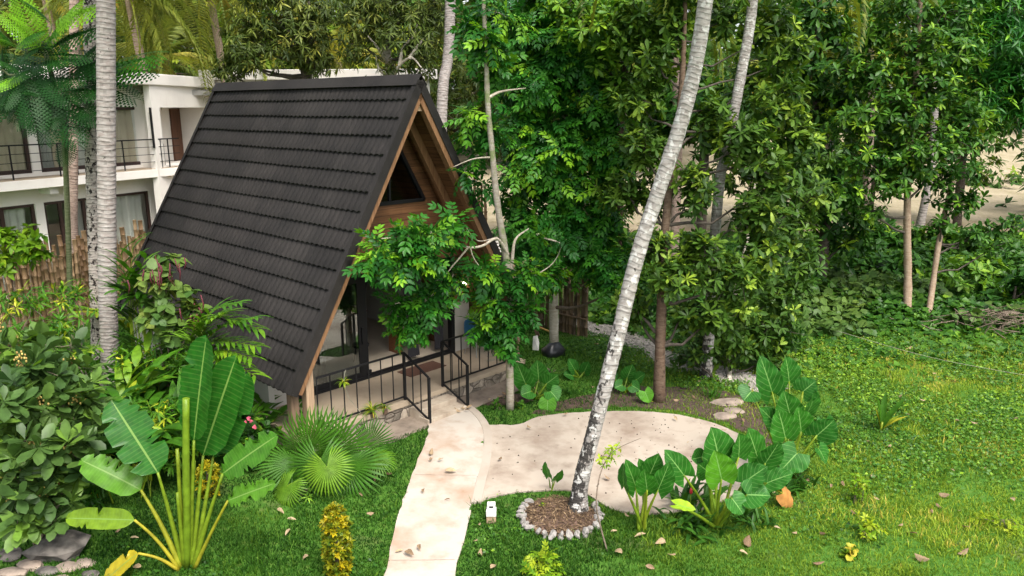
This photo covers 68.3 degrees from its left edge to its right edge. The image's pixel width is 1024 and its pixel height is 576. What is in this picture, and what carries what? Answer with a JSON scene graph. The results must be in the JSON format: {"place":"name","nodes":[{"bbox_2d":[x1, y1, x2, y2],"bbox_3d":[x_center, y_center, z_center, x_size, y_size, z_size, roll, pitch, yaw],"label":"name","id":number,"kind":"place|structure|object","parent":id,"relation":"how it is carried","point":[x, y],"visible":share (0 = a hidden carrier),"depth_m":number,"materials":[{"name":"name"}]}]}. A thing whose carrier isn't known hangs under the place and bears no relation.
{"place":"outdoors","nodes":[
{"label":"outdoors","id":0,"kind":"place"},
{"bbox_2d":[342,416,428,452],"bbox_3d":[-2.593,2.963,14.830,0.864,0.150,2.428,13,19,43],"label":"pavement apron","id":1,"kind":"object","parent":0,"point":[406,425],"visible":0.34,"depth_m":15.14,"materials":[{"name":"concrete"}]},
{"bbox_2d":[384,410,483,575],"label":"garden path","id":2,"kind":"structure","parent":0,"point":[432,521],"depth_m":12.51,"materials":[{"name":"concrete"}]},
{"bbox_2d":[457,368,554,407],"bbox_3d":[-0.156,2.347,17.404,0.797,0.163,3.381,12,18,42],"label":"pavement apron","id":3,"kind":"object","parent":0,"point":[481,397],"visible":0.29,"depth_m":16.95,"materials":[{"name":"concrete"}]},
{"bbox_2d":[0,92,1023,575],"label":"ground","id":4,"kind":"structure","parent":0,"point":[990,212],"depth_m":12.52,"materials":[{"name":"green plant"}]},
{"bbox_2d":[0,223,55,331],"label":"leafy sapling","id":5,"kind":"object","parent":4,"relation":"on","point":[25,242],"visible":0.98,"depth_m":18.79,"materials":[{"name":"green plant"}]},
{"bbox_2d":[0,547,99,575],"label":"stone edging","id":6,"kind":"object","parent":4,"relation":"on","point":[22,567],"visible":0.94,"depth_m":10.72,"materials":[{"name":"grey stone"}]},
{"bbox_2d":[21,529,90,562],"bbox_3d":[-6.663,3.885,11.117,0.810,0.536,0.630,0,13,0],"label":"boulder","id":7,"kind":"object","parent":4,"relation":"on","point":[70,544],"visible":0.75,"depth_m":10.91,"materials":[{"name":"grey stone"}]},
{"bbox_2d":[0,320,112,552],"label":"sea lettuce shrub","id":8,"kind":"object","parent":4,"relation":"on","point":[43,466],"visible":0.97,"depth_m":10.87,"materials":[{"name":"green plant"}]},
{"bbox_2d":[0,0,130,66],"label":"coconut palm","id":9,"kind":"object","parent":4,"relation":"on","point":[55,15],"visible":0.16,"depth_m":34.20,"materials":[{"name":"green plant"}]},
{"bbox_2d":[0,220,145,352],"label":"bamboo fence","id":10,"kind":"object","parent":4,"relation":"on","point":[42,272],"visible":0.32,"depth_m":22.05,"materials":[{"name":"brown wood"}]},
{"bbox_2d":[68,0,78,252],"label":"coconut palm","id":11,"kind":"object","parent":4,"relation":"on","point":[73,177],"visible":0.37,"depth_m":24.13,"materials":[{"name":"grey plant"}]},
{"bbox_2d":[0,0,168,348],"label":"flame tree","id":12,"kind":"object","parent":4,"relation":"on","point":[49,103],"visible":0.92,"depth_m":16.54,"materials":[{"name":"green plant"}]},
{"bbox_2d":[0,0,182,69],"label":"palm tree","id":13,"kind":"object","parent":4,"relation":"on","point":[11,40],"visible":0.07,"depth_m":41.12,"materials":[{"name":"green plant"}]},
{"bbox_2d":[83,0,100,359],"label":"coconut palm","id":14,"kind":"object","parent":4,"relation":"on","point":[91,181],"visible":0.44,"depth_m":18.56,"materials":[{"name":"grey plant"}]},
{"bbox_2d":[0,275,189,389],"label":"garden hedge","id":15,"kind":"object","parent":4,"relation":"on","point":[58,324],"visible":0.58,"depth_m":16.35,"materials":[{"name":"green plant"}]},
{"bbox_2d":[0,64,215,296],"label":"hotel building","id":16,"kind":"structure","parent":4,"relation":"on","point":[152,140],"depth_m":28.66,"materials":[{"name":"white paint"}]},
{"bbox_2d":[0,110,31,174],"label":"window","id":17,"kind":"structure","parent":16,"relation":"in","point":[9,135],"depth_m":25.06,"materials":[{"name":"black"}]},
{"bbox_2d":[0,204,36,291],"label":"window","id":18,"kind":"structure","parent":16,"relation":"in","point":[10,216],"depth_m":25.34,"materials":[{"name":"black"}]},
{"bbox_2d":[34,107,140,171],"bbox_3d":[-15.333,-5.484,27.429,0.215,2.230,4.130,6,15,25],"label":"window","id":19,"kind":"structure","parent":16,"relation":"in","point":[124,126],"depth_m":28.47,"materials":[{"name":"black"}]},
{"bbox_2d":[44,191,151,252],"bbox_3d":[-15.349,-2.003,28.223,0.215,2.970,4.253,6,15,25],"label":"window","id":20,"kind":"structure","parent":16,"relation":"in","point":[129,205],"depth_m":29.02,"materials":[{"name":"black"}]},
{"bbox_2d":[169,109,183,160],"bbox_3d":[-14.464,-6.696,32.929,0.080,2.190,1.355,1,13,5],"label":"door","id":21,"kind":"structure","parent":16,"relation":"in","point":[174,114],"depth_m":32.55,"materials":[{"name":"brown wood"}]},
{"bbox_2d":[40,330,183,433],"bbox_3d":[-7.208,2.073,14.351,2.466,1.952,3.036,9,16,34],"label":"heliconia","id":22,"kind":"object","parent":4,"relation":"on","point":[150,373],"visible":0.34,"depth_m":14.79,"materials":[{"name":"green plant"}]},
{"bbox_2d":[96,232,169,395],"bbox_3d":[-7.749,0.743,15.694,1.607,3.820,0.963,0,13,0],"label":"heliconia","id":23,"kind":"object","parent":4,"relation":"on","point":[132,280],"visible":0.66,"depth_m":15.56,"materials":[{"name":"green plant"}]},
{"bbox_2d":[73,393,198,508],"bbox_3d":[-6.269,2.725,12.989,2.632,1.616,1.634,-6,15,-25],"label":"garden hedge","id":24,"kind":"object","parent":4,"relation":"on","point":[165,418],"visible":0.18,"depth_m":12.83,"materials":[{"name":"green plant"}]},
{"bbox_2d":[44,2,227,76],"bbox_3d":[-18.284,-8.865,39.313,8.872,11.947,8.803,0,13,0],"label":"coconut palm","id":25,"kind":"object","parent":4,"relation":"on","point":[169,24],"visible":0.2,"depth_m":38.00,"materials":[{"name":"green plant"}]},
{"bbox_2d":[14,0,259,109],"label":"coconut palm","id":26,"kind":"object","parent":4,"relation":"on","point":[129,6],"visible":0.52,"depth_m":29.40,"materials":[{"name":"green plant"}]},
{"bbox_2d":[58,0,235,75],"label":"palm tree","id":27,"kind":"object","parent":4,"relation":"on","point":[178,72],"visible":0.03,"depth_m":49.42,"materials":[{"name":"green plant"}]},
{"bbox_2d":[70,353,237,462],"bbox_3d":[-6.054,2.356,13.336,2.408,1.851,3.442,2,14,9],"label":"heliconia","id":28,"kind":"object","parent":4,"relation":"on","point":[173,428],"visible":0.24,"depth_m":12.76,"materials":[{"name":"green plant"}]},
{"bbox_2d":[95,0,214,385],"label":"coconut palm","id":29,"kind":"object","parent":4,"relation":"on","point":[106,120],"visible":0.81,"depth_m":16.03,"materials":[{"name":"grey plant"}]},
{"bbox_2d":[127,252,212,393],"bbox_3d":[-6.742,1.066,15.125,1.561,3.543,1.136,0,13,0],"label":"chenille bush","id":30,"kind":"object","parent":4,"relation":"on","point":[158,313],"visible":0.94,"depth_m":14.82,"materials":[{"name":"green plant"}]},
{"bbox_2d":[66,335,277,575],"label":"banana plant","id":31,"kind":"object","parent":4,"relation":"on","point":[215,404],"visible":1,"depth_m":10.44,"materials":[{"name":"green plant"}]},
{"bbox_2d":[66,0,315,103],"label":"coconut palm","id":32,"kind":"object","parent":4,"relation":"on","point":[213,18],"visible":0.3,"depth_m":31.32,"materials":[{"name":"green plant"}]},
{"bbox_2d":[195,459,221,498],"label":"croton bush","id":33,"kind":"object","parent":4,"relation":"on","point":[215,472],"visible":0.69,"depth_m":12.45,"materials":[{"name":"yellow plant"}]},
{"bbox_2d":[160,296,271,455],"bbox_3d":[-5.001,1.727,13.065,1.944,3.146,1.217,0,13,0],"label":"shell ginger","id":34,"kind":"object","parent":4,"relation":"on","point":[218,351],"visible":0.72,"depth_m":12.85,"materials":[{"name":"green plant"}]},
{"bbox_2d":[237,410,282,470],"bbox_3d":[-4.916,2.583,13.602,1.416,1.310,1.224,0,13,0],"label":"dark shrub","id":35,"kind":"object","parent":4,"relation":"on","point":[250,432],"visible":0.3,"depth_m":13.80,"materials":[{"name":"green plant"}]},
{"bbox_2d":[243,392,302,428],"bbox_3d":[-5.084,2.530,14.560,2.400,0.885,1.770,-8,16,-30],"label":"heliconia","id":36,"kind":"object","parent":4,"relation":"on","point":[266,408],"visible":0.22,"depth_m":14.63,"materials":[{"name":"green plant"}]},
{"bbox_2d":[207,0,347,82],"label":"mango tree","id":37,"kind":"object","parent":4,"relation":"on","point":[244,59],"visible":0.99,"depth_m":28.11,"materials":[{"name":"green plant"}]},
{"bbox_2d":[116,0,443,75],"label":"tree","id":38,"kind":"object","parent":4,"relation":"on","point":[268,66],"visible":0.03,"depth_m":45.94,"materials":[{"name":"green plant"}]},
{"bbox_2d":[198,69,436,96],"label":"garden wall","id":39,"kind":"structure","parent":4,"relation":"on","point":[353,73],"depth_m":32.09,"materials":[{"name":"white paint"}]},
{"bbox_2d":[118,74,527,452],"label":"a-frame house","id":40,"kind":"structure","parent":4,"relation":"on","point":[278,191],"depth_m":16.06,"materials":[{"name":"tile"}]},
{"bbox_2d":[315,352,431,424],"bbox_3d":[-2.644,2.246,14.683,0.723,1.482,2.173,12,18,42],"label":"porch railing","id":41,"kind":"object","parent":40,"relation":"on","point":[404,396],"visible":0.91,"depth_m":15.18,"materials":[{"name":"black metal"}]},
{"bbox_2d":[298,257,454,399],"bbox_3d":[-3.009,0.785,16.886,0.160,2.420,4.530,12,18,42],"label":"sliding door","id":42,"kind":"structure","parent":40,"relation":"in","point":[359,283],"depth_m":16.66,"materials":[{"name":"black metal"}]},
{"bbox_2d":[379,150,425,205],"bbox_3d":[-2.548,-2.542,15.574,0.080,1.653,1.898,12,18,42],"label":"gable window","id":43,"kind":"structure","parent":40,"relation":"in","point":[422,197],"depth_m":15.94,"materials":[{"name":"black metal"}]},
{"bbox_2d":[440,331,505,408],"bbox_3d":[-0.591,1.739,16.804,0.723,1.482,1.993,12,18,42],"label":"porch railing","id":44,"kind":"object","parent":40,"relation":"on","point":[442,343],"visible":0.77,"depth_m":16.27,"materials":[{"name":"black metal"}]},
{"bbox_2d":[254,404,398,507],"bbox_3d":[-3.170,2.870,12.831,2.416,1.729,1.620,0,13,0],"label":"fan palm","id":45,"kind":"object","parent":4,"relation":"on","point":[340,462],"visible":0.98,"depth_m":12.77,"materials":[{"name":"green plant"}]},
{"bbox_2d":[253,2,406,69],"bbox_3d":[-9.145,-8.659,38.492,8.857,11.903,9.809,0,13,0],"label":"coconut palm","id":46,"kind":"object","parent":4,"relation":"on","point":[335,32],"visible":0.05,"depth_m":37.68,"materials":[{"name":"green plant"}]},
{"bbox_2d":[317,500,354,575],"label":"croton bush","id":47,"kind":"object","parent":4,"relation":"on","point":[334,521],"visible":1,"depth_m":10.33,"materials":[{"name":"yellow plant"}]},
{"bbox_2d":[274,0,407,68],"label":"tree","id":48,"kind":"object","parent":4,"relation":"on","point":[332,28],"depth_m":44.21,"materials":[{"name":"green plant"}]},
{"bbox_2d":[321,0,444,84],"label":"mango tree","id":49,"kind":"object","parent":4,"relation":"on","point":[386,33],"visible":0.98,"depth_m":26.84,"materials":[{"name":"green plant"}]},
{"bbox_2d":[437,0,455,130],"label":"coconut palm","id":50,"kind":"object","parent":4,"relation":"on","point":[443,79],"visible":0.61,"depth_m":26.57,"materials":[{"name":"grey plant"}]},
{"bbox_2d":[392,0,504,149],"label":"tree","id":51,"kind":"object","parent":4,"relation":"on","point":[433,91],"visible":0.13,"depth_m":36.23,"materials":[{"name":"green plant"}]},
{"bbox_2d":[341,0,581,410],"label":"slender tree","id":52,"kind":"object","parent":4,"relation":"on","point":[389,259],"visible":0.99,"depth_m":14.87,"materials":[{"name":"green plant"}]},
{"bbox_2d":[469,406,491,503],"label":"path kerb","id":53,"kind":"structure","parent":4,"relation":"on","point":[483,473],"depth_m":14.01,"materials":[{"name":"concrete"}]},
{"bbox_2d":[431,34,558,202],"bbox_3d":[-0.621,-6.650,34.885,9.697,9.635,9.192,0,13,0],"label":"tree","id":54,"kind":"object","parent":4,"relation":"on","point":[458,74],"visible":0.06,"depth_m":32.66,"materials":[{"name":"green plant"}]},
{"bbox_2d":[0,0,1022,170],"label":"wood","id":55,"kind":"object","parent":4,"relation":"on","point":[708,52],"depth_m":64.40,"materials":[{"name":"green plant"}]},
{"bbox_2d":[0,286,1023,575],"bbox_3d":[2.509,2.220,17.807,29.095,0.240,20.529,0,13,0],"label":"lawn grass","id":56,"kind":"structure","parent":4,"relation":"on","point":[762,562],"depth_m":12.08,"materials":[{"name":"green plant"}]},
{"bbox_2d":[0,311,1023,575],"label":"coarse grass","id":57,"kind":"structure","parent":4,"relation":"on","point":[596,527],"depth_m":11.54,"materials":[{"name":"green plant"}]},
{"bbox_2d":[0,391,1023,575],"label":"clover patches","id":58,"kind":"object","parent":4,"relation":"on","point":[515,530],"visible":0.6,"depth_m":11.88,"materials":[{"name":"green plant"}]},
{"bbox_2d":[518,540,566,575],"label":"lawn sapling","id":59,"kind":"object","parent":4,"relation":"on","point":[532,566],"visible":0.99,"depth_m":10.54,"materials":[{"name":"green plant"}]},
{"bbox_2d":[522,264,588,337],"bbox_3d":[1.211,0.087,22.136,2.572,2.466,0.276,11,18,40],"label":"bamboo fence","id":60,"kind":"object","parent":4,"relation":"on","point":[569,320],"visible":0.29,"depth_m":21.76,"materials":[{"name":"brown wood"}]},
{"bbox_2d":[525,493,596,538],"bbox_3d":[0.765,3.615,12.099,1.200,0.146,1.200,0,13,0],"label":"mulch bed","id":61,"kind":"object","parent":4,"relation":"on","point":[557,522],"visible":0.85,"depth_m":11.90,"materials":[{"name":"brown wood"}]},
{"bbox_2d":[567,0,938,514],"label":"coconut palm","id":62,"kind":"object","parent":61,"relation":"on","point":[578,500],"visible":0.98,"depth_m":11.47,"materials":[{"name":"grey plant"}]},
{"bbox_2d":[475,0,656,342],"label":"feathery tree","id":63,"kind":"object","parent":4,"relation":"on","point":[550,165],"visible":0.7,"depth_m":18.19,"materials":[{"name":"green plant"}]},
{"bbox_2d":[530,0,690,359],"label":"broadleaf tree","id":64,"kind":"object","parent":4,"relation":"on","point":[564,13],"visible":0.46,"depth_m":16.95,"materials":[{"name":"green plant"}]},
{"bbox_2d":[596,438,639,551],"bbox_3d":[1.504,3.053,11.436,0.469,1.549,0.819,11,18,40],"label":"thin sapling","id":65,"kind":"object","parent":4,"relation":"on","point":[606,461],"visible":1,"depth_m":11.32,"materials":[{"name":"green plant"}]},
{"bbox_2d":[618,453,674,532],"bbox_3d":[2.010,3.200,11.499,0.720,1.290,0.609,-9,16,-33],"label":"elephant ear","id":66,"kind":"object","parent":4,"relation":"on","point":[647,477],"visible":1,"depth_m":11.50},
{"bbox_2d":[531,385,771,446],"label":"soil","id":67,"kind":"structure","parent":4,"relation":"on","point":[738,420],"depth_m":16.65,"materials":[{"name":"brown soil"}]},
{"bbox_2d":[513,360,561,410],"bbox_3d":[0.489,2.114,16.631,1.395,1.002,0.754,9,16,33],"label":"elephant ear","id":68,"kind":"object","parent":67,"relation":"on","point":[525,378],"visible":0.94,"depth_m":16.67},
{"bbox_2d":[614,364,644,392],"bbox_3d":[2.575,2.112,17.263,0.854,0.673,0.533,8,15,29],"label":"elephant ear","id":69,"kind":"object","parent":67,"relation":"on","point":[630,373],"visible":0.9,"depth_m":17.28},
{"bbox_2d":[591,0,832,402],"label":"broadleaf tree","id":70,"kind":"object","parent":67,"relation":"on","point":[748,141],"visible":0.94,"depth_m":16.18,"materials":[{"name":"green plant"}]},
{"bbox_2d":[652,502,735,547],"bbox_3d":[2.904,3.677,11.769,1.320,0.528,1.148,0,13,0],"label":"peace lily","id":71,"kind":"object","parent":4,"relation":"on","point":[693,523],"visible":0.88,"depth_m":11.72,"materials":[{"name":"green plant"}]},
{"bbox_2d":[617,0,770,256],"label":"coconut palm","id":72,"kind":"object","parent":4,"relation":"on","point":[674,211],"visible":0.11,"depth_m":28.95,"materials":[{"name":"grey plant"}]},
{"bbox_2d":[664,475,732,513],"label":"peace lily","id":73,"kind":"object","parent":4,"relation":"on","point":[675,491],"visible":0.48,"depth_m":12.45,"materials":[{"name":"green plant"}]},
{"bbox_2d":[664,427,770,529],"bbox_3d":[3.083,3.032,11.627,1.576,1.589,1.213,0,13,0],"label":"elephant ear","id":74,"kind":"object","parent":4,"relation":"on","point":[716,459],"visible":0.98,"depth_m":11.51},
{"bbox_2d":[630,11,846,256],"bbox_3d":[8.434,-5.977,31.333,8.281,10.009,9.207,0,13,0],"label":"tree","id":75,"kind":"object","parent":4,"relation":"on","point":[670,111],"visible":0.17,"depth_m":30.53,"materials":[{"name":"green plant"}]},
{"bbox_2d":[719,504,779,534],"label":"peace lily","id":76,"kind":"object","parent":4,"relation":"on","point":[752,515],"visible":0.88,"depth_m":11.93,"materials":[{"name":"green plant"}]},
{"bbox_2d":[666,131,844,381],"bbox_3d":[6.230,-0.655,18.210,4.981,6.071,2.468,-9,16,-32],"label":"broadleaf tree","id":77,"kind":"object","parent":4,"relation":"on","point":[769,348],"visible":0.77,"depth_m":18.39,"materials":[{"name":"green plant"}]},
{"bbox_2d":[655,0,870,379],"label":"coconut palm","id":78,"kind":"object","parent":4,"relation":"on","point":[742,65],"visible":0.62,"depth_m":16.36,"materials":[{"name":"grey plant"}]},
{"bbox_2d":[746,428,792,492],"bbox_3d":[4.177,2.966,12.340,0.541,1.344,0.645,-11,17,-39],"label":"elephant ear","id":79,"kind":"object","parent":4,"relation":"on","point":[770,457],"visible":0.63,"depth_m":12.38},
{"bbox_2d":[537,300,1023,497],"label":"ground cover","id":80,"kind":"object","parent":4,"relation":"on","point":[868,416],"visible":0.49,"depth_m":16.57,"materials":[{"name":"green plant"}]},
{"bbox_2d":[692,61,874,202],"bbox_3d":[14.190,-7.891,39.647,8.529,9.858,6.407,-4,14,-16],"label":"tree","id":81,"kind":"object","parent":4,"relation":"on","point":[730,185],"visible":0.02,"depth_m":39.72,"materials":[{"name":"green plant"}]},
{"bbox_2d":[738,355,837,478],"bbox_3d":[4.913,2.340,13.209,1.583,2.174,1.179,-3,14,-12],"label":"elephant ear","id":82,"kind":"object","parent":4,"relation":"on","point":[789,417],"visible":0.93,"depth_m":13.20},
{"bbox_2d":[573,230,1023,374],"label":"undergrowth","id":83,"kind":"object","parent":4,"relation":"on","point":[885,306],"visible":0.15,"depth_m":22.45,"materials":[{"name":"green plant"}]},
{"bbox_2d":[757,0,883,276],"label":"dark tree","id":84,"kind":"object","parent":4,"relation":"on","point":[828,235],"visible":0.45,"depth_m":25.09,"materials":[{"name":"green plant"}]},
{"bbox_2d":[670,264,1023,336],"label":"undergrowth vines","id":85,"kind":"object","parent":4,"relation":"on","point":[820,319],"visible":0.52,"depth_m":23.43,"materials":[{"name":"green plant"}]},
{"bbox_2d":[831,221,901,251],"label":"field bush","id":86,"kind":"object","parent":4,"relation":"on","point":[880,238],"visible":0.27,"depth_m":32.55,"materials":[{"name":"green plant"}]},
{"bbox_2d":[853,511,887,541],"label":"lawn sapling","id":87,"kind":"object","parent":4,"relation":"on","point":[869,531],"visible":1,"depth_m":11.44,"materials":[{"name":"green plant"}]},
{"bbox_2d":[761,0,989,204],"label":"coconut palm","id":88,"kind":"object","parent":4,"relation":"on","point":[850,11],"visible":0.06,"depth_m":31.39,"materials":[{"name":"green plant"}]},
{"bbox_2d":[828,248,926,278],"bbox_3d":[13.393,-0.705,27.846,3.435,1.910,2.794,9,16,33],"label":"field bush","id":89,"kind":"object","parent":4,"relation":"on","point":[893,264],"visible":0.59,"depth_m":27.32,"materials":[{"name":"green plant"}]},
{"bbox_2d":[875,392,906,430],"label":"coconut seedling","id":90,"kind":"object","parent":4,"relation":"on","point":[884,419],"visible":0.98,"depth_m":15.29,"materials":[{"name":"green plant"}]},
{"bbox_2d":[856,210,929,249],"bbox_3d":[17.330,-2.409,34.747,4.648,2.255,3.079,-4,14,-17],"label":"field bush","id":91,"kind":"object","parent":4,"relation":"on","point":[896,234],"visible":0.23,"depth_m":34.13,"materials":[{"name":"green plant"}]},
{"bbox_2d":[820,16,988,207],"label":"tree","id":92,"kind":"object","parent":4,"relation":"on","point":[853,139],"visible":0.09,"depth_m":42.58,"materials":[{"name":"green plant"}]},
{"bbox_2d":[814,0,1001,317],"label":"broadleaf tree","id":93,"kind":"object","parent":4,"relation":"on","point":[940,69],"visible":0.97,"depth_m":22.34,"materials":[{"name":"green plant"}]},
{"bbox_2d":[892,236,946,275],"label":"field bush","id":94,"kind":"object","parent":4,"relation":"on","point":[925,254],"visible":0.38,"depth_m":29.05,"materials":[{"name":"green plant"}]},
{"bbox_2d":[864,0,1018,233],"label":"coconut palm","id":95,"kind":"object","parent":4,"relation":"on","point":[922,215],"visible":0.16,"depth_m":37.84,"materials":[{"name":"grey plant"}]},
{"bbox_2d":[861,26,1023,225],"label":"tree","id":96,"kind":"object","parent":4,"relation":"on","point":[998,147],"visible":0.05,"depth_m":39.30,"materials":[{"name":"green plant"}]},
{"bbox_2d":[911,222,999,252],"bbox_3d":[19.613,-1.871,33.600,3.680,2.114,2.752,0,13,0],"label":"field bush","id":97,"kind":"object","parent":4,"relation":"on","point":[929,232],"visible":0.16,"depth_m":33.51,"materials":[{"name":"green plant"}]},
{"bbox_2d":[890,304,1023,338],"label":"brush pile","id":98,"kind":"object","parent":4,"relation":"on","point":[1002,313],"visible":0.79,"depth_m":22.06,"materials":[{"name":"brown plant"}]},
{"bbox_2d":[912,0,1023,135],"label":"dark tree","id":99,"kind":"object","parent":4,"relation":"on","point":[1007,77],"visible":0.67,"depth_m":24.28,"materials":[{"name":"green plant"}]},
{"bbox_2d":[924,253,1015,293],"bbox_3d":[16.320,-0.286,26.793,3.793,2.010,2.518,-5,14,-19],"label":"field bush","id":100,"kind":"object","parent":4,"relation":"on","point":[977,273],"visible":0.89,"depth_m":26.14,"materials":[{"name":"green plant"}]},
{"bbox_2d":[920,125,1023,317],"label":"broadleaf tree","id":101,"kind":"object","parent":4,"relation":"on","point":[975,237],"visible":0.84,"depth_m":22.96,"materials":[{"name":"green plant"}]},
{"bbox_2d":[934,225,1022,255],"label":"field bush","id":102,"kind":"object","parent":4,"relation":"on","point":[967,245],"visible":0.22,"depth_m":31.85,"materials":[{"name":"green plant"}]},
{"bbox_2d":[944,153,1023,188],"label":"field bush","id":103,"kind":"object","parent":4,"relation":"on","point":[984,179],"visible":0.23,"depth_m":59.03,"materials":[{"name":"green plant"}]},
{"bbox_2d":[967,509,1023,538],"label":"lawn sapling","id":104,"kind":"object","parent":4,"relation":"on","point":[1009,523],"visible":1,"depth_m":11.76,"materials":[{"name":"green plant"}]},
{"bbox_2d":[976,266,1023,304],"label":"field bush","id":105,"kind":"object","parent":4,"relation":"on","point":[1015,283],"visible":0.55,"depth_m":24.68,"materials":[{"name":"green plant"}]},
{"bbox_2d":[482,411,747,514],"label":"patio","id":106,"kind":"structure","parent":0,"point":[553,443],"depth_m":14.46,"materials":[{"name":"concrete"}]},
{"bbox_2d":[544,317,792,391],"bbox_3d":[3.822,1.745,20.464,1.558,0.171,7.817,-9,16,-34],"label":"gravel path","id":107,"kind":"structure","parent":0,"point":[751,388],"depth_m":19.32,"materials":[{"name":"grey gravel"}]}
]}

